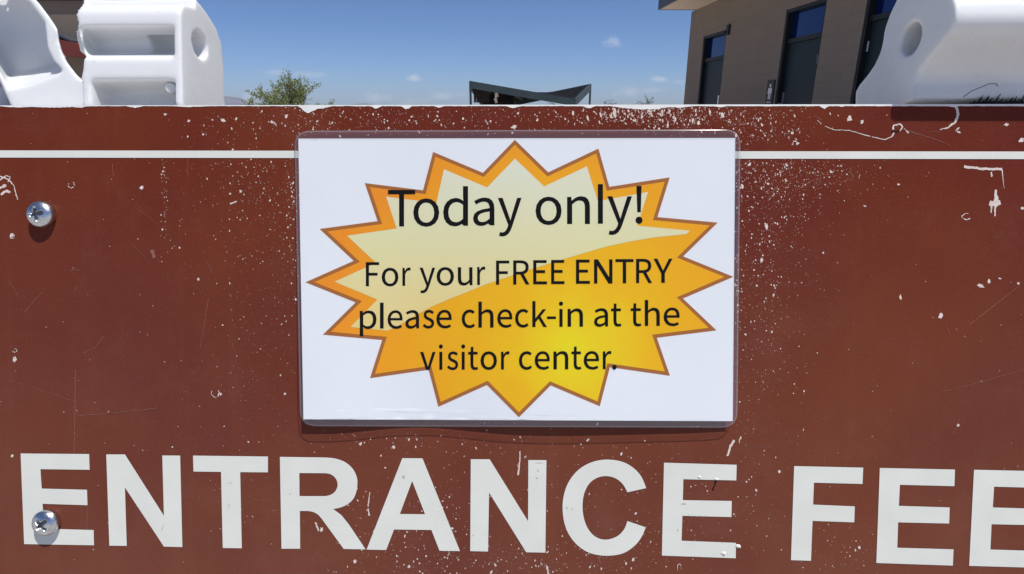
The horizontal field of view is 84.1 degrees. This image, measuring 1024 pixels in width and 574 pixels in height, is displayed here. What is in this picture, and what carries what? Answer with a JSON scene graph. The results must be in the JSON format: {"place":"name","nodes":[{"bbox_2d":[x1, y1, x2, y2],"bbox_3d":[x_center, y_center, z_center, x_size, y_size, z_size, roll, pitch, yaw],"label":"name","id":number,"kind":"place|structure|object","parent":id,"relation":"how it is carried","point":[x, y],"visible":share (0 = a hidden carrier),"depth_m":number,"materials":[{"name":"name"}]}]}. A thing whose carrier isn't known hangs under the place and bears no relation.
{"place":"outdoors","nodes":[
{"label":"outdoors","id":0,"kind":"place"},
{"bbox_2d":[0,0,85,85],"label":"taupe building","id":1,"kind":"structure","parent":0,"point":[62,14],"depth_m":10.91,"materials":[{"name":"paint"}]},
{"bbox_2d":[224,96,373,104],"bbox_3d":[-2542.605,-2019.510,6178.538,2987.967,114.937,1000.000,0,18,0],"label":"hills","id":2,"kind":"structure","parent":0,"point":[229,100],"depth_m":6048.85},
{"bbox_2d":[196,0,694,104],"label":"sky","id":3,"kind":"structure","parent":0,"point":[376,52],"materials":[{"name":"blue"}]},
{"bbox_2d":[636,94,654,104],"bbox_3d":[8.068,-10.387,34.486,1.419,2.601,1.656,0,18,0],"label":"desert bush","id":4,"kind":"object","parent":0,"point":[647,100],"visible":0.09,"depth_m":34.20,"materials":[{"name":"green plant"}]},
{"bbox_2d":[658,0,896,104],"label":"restroom building","id":5,"kind":"structure","parent":0,"point":[801,51],"depth_m":9.03,"materials":[{"name":"brown"}]},
{"bbox_2d":[698,30,725,103],"bbox_3d":[4.196,-3.968,11.886,0.151,2.481,1.188,-1,18,-3],"label":"door","id":6,"kind":"structure","parent":5,"relation":"in","point":[714,44],"depth_m":11.87,"materials":[{"name":"grey metal"}]},
{"bbox_2d":[765,80,775,103],"bbox_3d":[4.247,-3.202,9.329,0.021,0.380,0.230,-1,18,-3],"label":"restroom plaque","id":7,"kind":"object","parent":5,"relation":"attached to","point":[770,91],"visible":0.93,"depth_m":9.30,"materials":[{"name":"plastic"}]},
{"bbox_2d":[775,0,826,103],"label":"door","id":8,"kind":"structure","parent":5,"relation":"in","point":[804,24],"depth_m":8.59,"materials":[{"name":"grey metal"}]},
{"bbox_2d":[850,0,896,103],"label":"door","id":9,"kind":"structure","parent":5,"relation":"in","point":[878,12],"depth_m":7.01,"materials":[{"name":"grey metal"}]},
{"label":"pavement","id":10,"kind":"structure","parent":0,"visible":0},
{"bbox_2d":[0,0,1023,573],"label":"barricade sign","id":11,"kind":"object","parent":10,"relation":"on","point":[152,420],"visible":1,"depth_m":0.57,"materials":[{"name":"brown metal"}]},
{"bbox_2d":[295,129,739,427],"bbox_3d":[0.003,-0.007,0.553,0.435,0.293,0.011,0,3,2],"label":"laminated notice","id":12,"kind":"object","parent":11,"relation":"attached to","point":[588,279],"visible":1,"depth_m":0.55,"materials":[{"name":"paper"}]},
{"bbox_3d":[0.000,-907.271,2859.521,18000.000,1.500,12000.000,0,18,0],"label":"ground","id":13,"kind":"structure","parent":0,"visible":0},
{"bbox_2d":[241,68,334,104],"bbox_3d":[-8.284,-6.758,20.876,3.190,2.437,3.061,10,20,28],"label":"desert tree","id":14,"kind":"object","parent":13,"relation":"on","point":[288,96],"visible":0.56,"depth_m":20.32,"materials":[{"name":"green plant"}]},
{"bbox_2d":[469,81,590,104],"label":"shade canopy","id":15,"kind":"object","parent":13,"relation":"on","point":[486,94],"visible":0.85,"depth_m":47.98,"materials":[{"name":"metal"}]}
]}

